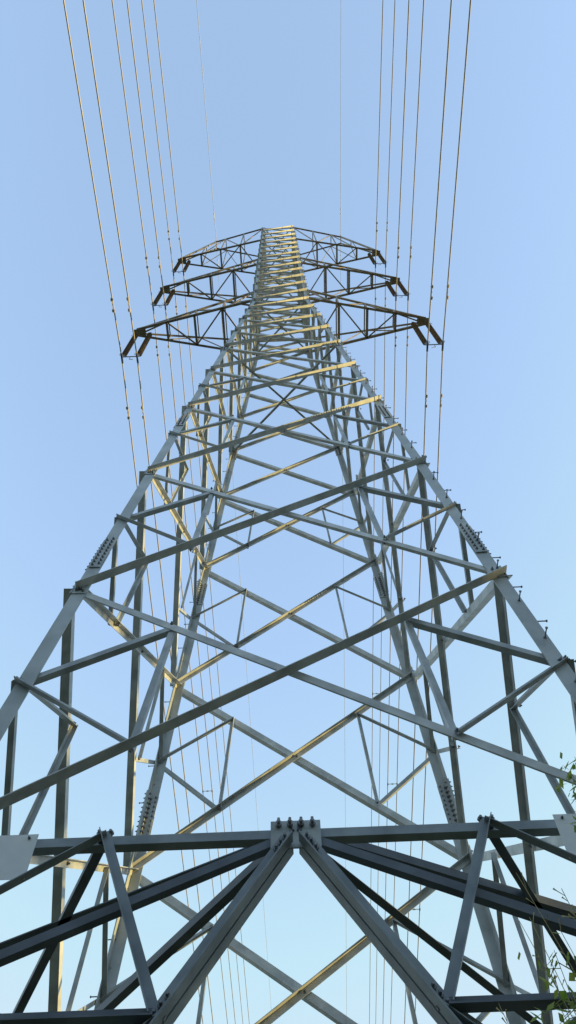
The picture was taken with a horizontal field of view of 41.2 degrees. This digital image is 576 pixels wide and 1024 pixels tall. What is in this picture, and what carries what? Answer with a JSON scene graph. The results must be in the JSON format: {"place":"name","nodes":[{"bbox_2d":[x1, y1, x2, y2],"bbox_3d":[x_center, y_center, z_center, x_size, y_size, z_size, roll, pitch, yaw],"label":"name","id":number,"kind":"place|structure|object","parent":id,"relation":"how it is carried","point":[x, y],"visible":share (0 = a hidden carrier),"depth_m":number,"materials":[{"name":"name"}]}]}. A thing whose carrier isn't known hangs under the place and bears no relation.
{"place":"outdoors","nodes":[
{"label":"outdoors","id":0,"kind":"place"},
{"bbox_2d":[0,0,575,1023],"label":"sky","id":1,"kind":"structure","parent":0,"point":[291,88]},
{"bbox_2d":[496,872,575,1023],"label":"tall grass","id":2,"kind":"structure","parent":0,"point":[554,982],"depth_m":4.44,"materials":[{"name":"green plant"}]},
{"bbox_3d":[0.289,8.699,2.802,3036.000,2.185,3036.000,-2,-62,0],"label":"ground","id":3,"kind":"structure","parent":0,"visible":0},
{"bbox_2d":[0,225,575,1023],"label":"transmission tower","id":4,"kind":"structure","parent":3,"relation":"on","point":[270,855],"depth_m":11.27,"materials":[{"name":"grey metal"}]},
{"bbox_2d":[0,834,38,879],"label":"metal plate","id":5,"kind":"object","parent":4,"relation":"attached to","point":[16,852],"visible":1,"depth_m":6.53,"materials":[{"name":"metal"}]},
{"bbox_2d":[63,0,202,1022],"bbox_3d":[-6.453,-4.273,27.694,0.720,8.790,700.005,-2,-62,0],"label":"power line","id":6,"kind":"object","parent":4,"relation":"attached to","point":[113,311],"visible":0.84,"depth_m":30.27,"materials":[{"name":"metal"}]},
{"bbox_2d":[82,0,213,1023],"bbox_3d":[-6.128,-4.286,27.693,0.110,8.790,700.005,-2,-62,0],"label":"power line","id":7,"kind":"object","parent":4,"relation":"attached to","point":[129,310],"visible":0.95,"depth_m":30.87,"materials":[{"name":"metal"}]},
{"bbox_2d":[112,0,227,1023],"bbox_3d":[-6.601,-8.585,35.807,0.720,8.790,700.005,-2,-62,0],"label":"power line","id":8,"kind":"object","parent":4,"relation":"attached to","point":[162,395],"visible":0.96,"depth_m":39.87,"materials":[{"name":"metal"}]},
{"bbox_2d":[126,0,235,1023],"bbox_3d":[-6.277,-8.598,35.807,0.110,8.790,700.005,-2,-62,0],"label":"power line","id":9,"kind":"object","parent":4,"relation":"attached to","point":[173,395],"visible":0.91,"depth_m":39.69,"materials":[{"name":"metal"}]},
{"bbox_2d":[141,0,242,1021],"bbox_3d":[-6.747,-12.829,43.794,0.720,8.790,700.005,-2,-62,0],"label":"power line","id":10,"kind":"object","parent":4,"relation":"attached to","point":[184,397],"visible":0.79,"depth_m":49.08,"materials":[{"name":"metal"}]},
{"bbox_2d":[153,0,249,1023],"bbox_3d":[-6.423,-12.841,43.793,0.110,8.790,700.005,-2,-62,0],"label":"power line","id":11,"kind":"object","parent":4,"relation":"attached to","point":[193,391],"visible":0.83,"depth_m":48.43,"materials":[{"name":"metal"}]},
{"bbox_2d":[196,0,272,1023],"bbox_3d":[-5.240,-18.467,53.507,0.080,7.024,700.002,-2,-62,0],"label":"earth wire","id":12,"kind":"object","parent":4,"relation":"attached to","point":[228,411],"visible":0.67,"depth_m":59.70,"materials":[{"name":"metal"}]},
{"bbox_2d":[340,155,346,1013],"bbox_3d":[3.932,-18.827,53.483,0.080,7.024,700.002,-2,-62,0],"label":"earth wire","id":13,"kind":"object","parent":4,"relation":"attached to","point":[343,545],"visible":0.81,"depth_m":67.34,"materials":[{"name":"metal"}]},
{"bbox_2d":[369,0,383,1023],"bbox_3d":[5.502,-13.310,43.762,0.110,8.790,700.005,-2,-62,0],"label":"power line","id":14,"kind":"object","parent":4,"relation":"attached to","point":[374,391],"visible":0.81,"depth_m":48.81,"materials":[{"name":"metal"}]},
{"bbox_2d":[372,0,395,1023],"bbox_3d":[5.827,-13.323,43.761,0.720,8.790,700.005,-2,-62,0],"label":"power line","id":15,"kind":"object","parent":4,"relation":"attached to","point":[384,388],"visible":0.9,"depth_m":48.75,"materials":[{"name":"metal"}]},
{"bbox_2d":[383,0,409,1014],"bbox_3d":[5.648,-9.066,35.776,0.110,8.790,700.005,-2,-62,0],"label":"power line","id":16,"kind":"object","parent":4,"relation":"attached to","point":[398,248],"visible":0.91,"depth_m":40.33,"materials":[{"name":"metal"}]},
{"bbox_2d":[387,0,423,1023],"bbox_3d":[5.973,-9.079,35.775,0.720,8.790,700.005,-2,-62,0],"label":"power line","id":17,"kind":"object","parent":4,"relation":"attached to","point":[406,387],"visible":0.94,"depth_m":40.10,"materials":[{"name":"metal"}]},
{"bbox_2d":[404,0,451,1023],"bbox_3d":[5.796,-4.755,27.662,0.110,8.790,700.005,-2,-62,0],"label":"power line","id":18,"kind":"object","parent":4,"relation":"attached to","point":[426,395],"visible":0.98,"depth_m":30.93,"materials":[{"name":"metal"}]},
{"bbox_2d":[412,0,470,1012],"bbox_3d":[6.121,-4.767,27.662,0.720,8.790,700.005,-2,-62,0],"label":"power line","id":19,"kind":"object","parent":4,"relation":"attached to","point":[447,297],"visible":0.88,"depth_m":30.49,"materials":[{"name":"metal"}]},
{"bbox_2d":[552,814,575,858],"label":"sign","id":20,"kind":"object","parent":4,"relation":"attached to","point":[567,834],"visible":1,"depth_m":6.54,"materials":[{"name":"metal"}]},
{"bbox_2d":[517,752,575,1023],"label":"sapling","id":21,"kind":"object","parent":3,"relation":"on","point":[563,996],"visible":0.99,"depth_m":4.12,"materials":[{"name":"green plant"}]}
]}

